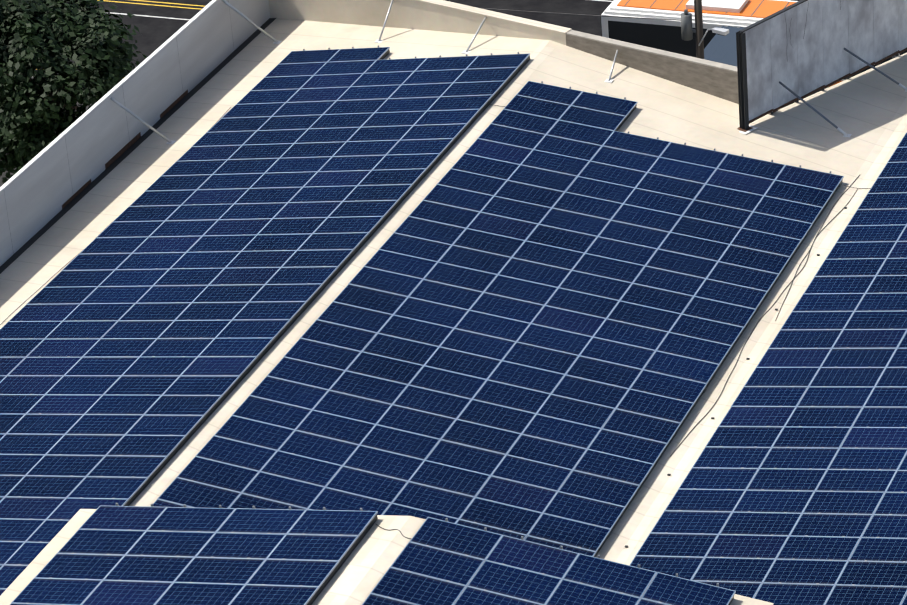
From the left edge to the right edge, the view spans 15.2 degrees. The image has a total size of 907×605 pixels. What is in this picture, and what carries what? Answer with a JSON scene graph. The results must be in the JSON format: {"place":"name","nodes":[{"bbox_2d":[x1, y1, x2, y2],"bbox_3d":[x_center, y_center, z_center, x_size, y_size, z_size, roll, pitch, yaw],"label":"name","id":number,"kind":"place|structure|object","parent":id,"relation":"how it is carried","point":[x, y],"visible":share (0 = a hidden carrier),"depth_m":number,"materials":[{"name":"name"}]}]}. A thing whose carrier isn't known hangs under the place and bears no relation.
{"place":"outdoors","nodes":[
{"label":"outdoors","id":0,"kind":"place"},
{"bbox_2d":[0,77,95,186],"bbox_3d":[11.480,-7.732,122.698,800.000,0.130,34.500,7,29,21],"label":"pavements","id":1,"kind":"structure","parent":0,"point":[3,175],"depth_m":120.94,"materials":[{"name":"grey"}]},
{"bbox_2d":[35,0,799,108],"bbox_3d":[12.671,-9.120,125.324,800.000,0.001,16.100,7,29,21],"label":"road","id":2,"kind":"structure","parent":0,"point":[153,35],"depth_m":131.69,"materials":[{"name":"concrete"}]},
{"bbox_2d":[103,0,612,19],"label":"road markings","id":3,"kind":"object","parent":2,"relation":"on","point":[186,7],"visible":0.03,"depth_m":134.16,"materials":[{"name":"yellow paint"}]},
{"bbox_2d":[566,30,774,114],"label":"kerb wall","id":4,"kind":"structure","parent":0,"point":[717,79],"depth_m":98.33,"materials":[{"name":"concrete"}]},
{"bbox_2d":[601,0,906,98],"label":"building","id":5,"kind":"structure","parent":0,"point":[664,35],"depth_m":121.50,"materials":[{"name":"orange"}]},
{"label":"ground","id":6,"kind":"structure","parent":0,"visible":0},
{"bbox_2d":[0,0,146,182],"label":"tree","id":7,"kind":"object","parent":6,"relation":"on","point":[45,38],"visible":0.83,"depth_m":107.10,"materials":[{"name":"green plant"}]},
{"bbox_2d":[681,0,728,58],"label":"utility pole","id":8,"kind":"object","parent":6,"relation":"on","point":[687,31],"visible":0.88,"depth_m":103.17,"materials":[{"name":"brown wood"}]},
{"bbox_2d":[481,8,680,20],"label":"pole wire","id":9,"kind":"object","parent":8,"relation":"attached to","point":[581,14],"visible":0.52,"depth_m":104.73,"materials":[{"name":"grey"}]},
{"bbox_2d":[704,26,815,104],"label":"corrugated shelter","id":10,"kind":"object","parent":6,"relation":"on","point":[720,49],"visible":0.17,"depth_m":107.71,"materials":[{"name":"grey metal"}]},
{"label":"building body","id":11,"kind":"object","parent":6,"relation":"on","visible":0},
{"bbox_2d":[0,18,906,564],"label":"roof","id":12,"kind":"structure","parent":11,"relation":"on","point":[862,108],"depth_m":96.79,"materials":[{"name":"beige concrete"}]},
{"bbox_2d":[0,107,230,324],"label":"cable","id":13,"kind":"object","parent":12,"relation":"on","point":[83,249],"visible":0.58,"depth_m":92.05,"materials":[{"name":"grey plastic"}]},
{"bbox_2d":[0,0,269,265],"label":"parapet","id":14,"kind":"structure","parent":12,"relation":"on","point":[53,178],"depth_m":98.75,"materials":[{"name":"paint"}]},
{"bbox_2d":[0,18,275,273],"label":"wall base flashing","id":15,"kind":"object","parent":12,"relation":"on","point":[110,168],"visible":1,"depth_m":99.31,"materials":[{"name":"grey"}]},
{"bbox_2d":[110,0,281,143],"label":"support braces","id":16,"kind":"object","parent":12,"relation":"on","point":[155,130],"visible":0.96,"depth_m":99.21,"materials":[{"name":"grey metal"}]},
{"bbox_2d":[0,45,529,595],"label":"solar panel array","id":17,"kind":"object","parent":12,"relation":"on","point":[140,335],"visible":1,"depth_m":89.60,"materials":[{"name":"blue glass"}]},
{"bbox_2d":[0,509,773,604],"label":"raised block","id":18,"kind":"structure","parent":12,"relation":"on","point":[76,522],"depth_m":70.60,"materials":[{"name":"grey concrete"}]},
{"bbox_2d":[10,503,377,604],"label":"solar panel array","id":19,"kind":"object","parent":18,"relation":"on","point":[117,554],"visible":1,"depth_m":70.27,"materials":[{"name":"blue glass"}]},
{"bbox_2d":[327,516,422,604],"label":"block ridge cap","id":20,"kind":"object","parent":18,"relation":"on","point":[358,584],"visible":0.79,"depth_m":68.89,"materials":[{"name":"beige concrete"}]},
{"bbox_2d":[375,523,411,538],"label":"cable","id":21,"kind":"object","parent":18,"relation":"on","point":[393,529],"visible":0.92,"depth_m":70.04,"materials":[{"name":"grey plastic"}]},
{"bbox_2d":[362,517,735,604],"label":"solar panel array","id":22,"kind":"object","parent":18,"relation":"on","point":[439,562],"visible":1,"depth_m":68.27,"materials":[{"name":"blue glass"}]},
{"bbox_2d":[269,0,571,44],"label":"parapet wall","id":23,"kind":"structure","parent":12,"relation":"on","point":[440,15],"depth_m":103.57,"materials":[{"name":"beige concrete"}]},
{"bbox_2d":[374,0,617,82],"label":"support braces","id":24,"kind":"object","parent":12,"relation":"on","point":[609,80],"depth_m":101.50,"materials":[{"name":"grey metal"}]},
{"bbox_2d":[153,81,843,556],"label":"solar panel array","id":25,"kind":"object","parent":12,"relation":"on","point":[535,317],"visible":0.9,"depth_m":85.05,"materials":[{"name":"blue glass"}]},
{"bbox_2d":[130,40,906,563],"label":"ridge valley strips","id":26,"kind":"object","parent":12,"relation":"on","point":[658,494],"visible":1,"depth_m":86.05,"materials":[{"name":"beige concrete"}]},
{"bbox_2d":[623,207,846,548],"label":"cable clips","id":27,"kind":"object","parent":26,"relation":"on","point":[670,475],"visible":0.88,"depth_m":82.10,"materials":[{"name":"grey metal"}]},
{"bbox_2d":[670,175,859,456],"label":"cable","id":28,"kind":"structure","parent":26,"relation":"on","point":[761,317],"depth_m":86.35,"materials":[{"name":"grey rubber"}]},
{"bbox_2d":[775,188,857,320],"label":"cable","id":29,"kind":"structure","parent":26,"relation":"on","point":[809,250],"depth_m":89.65,"materials":[{"name":"grey rubber"}]},
{"bbox_2d":[630,132,906,604],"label":"solar panel array","id":30,"kind":"object","parent":12,"relation":"on","point":[792,489],"visible":0.94,"depth_m":79.06,"materials":[{"name":"blue glass"}]},
{"bbox_2d":[736,0,906,134],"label":"screen wall","id":31,"kind":"structure","parent":12,"relation":"on","point":[818,57],"depth_m":97.05,"materials":[{"name":"grey metal"}]},
{"bbox_2d":[779,48,906,137],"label":"support braces","id":32,"kind":"object","parent":31,"relation":"attached to","point":[824,117],"visible":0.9,"depth_m":96.31,"materials":[{"name":"grey metal"}]}
]}

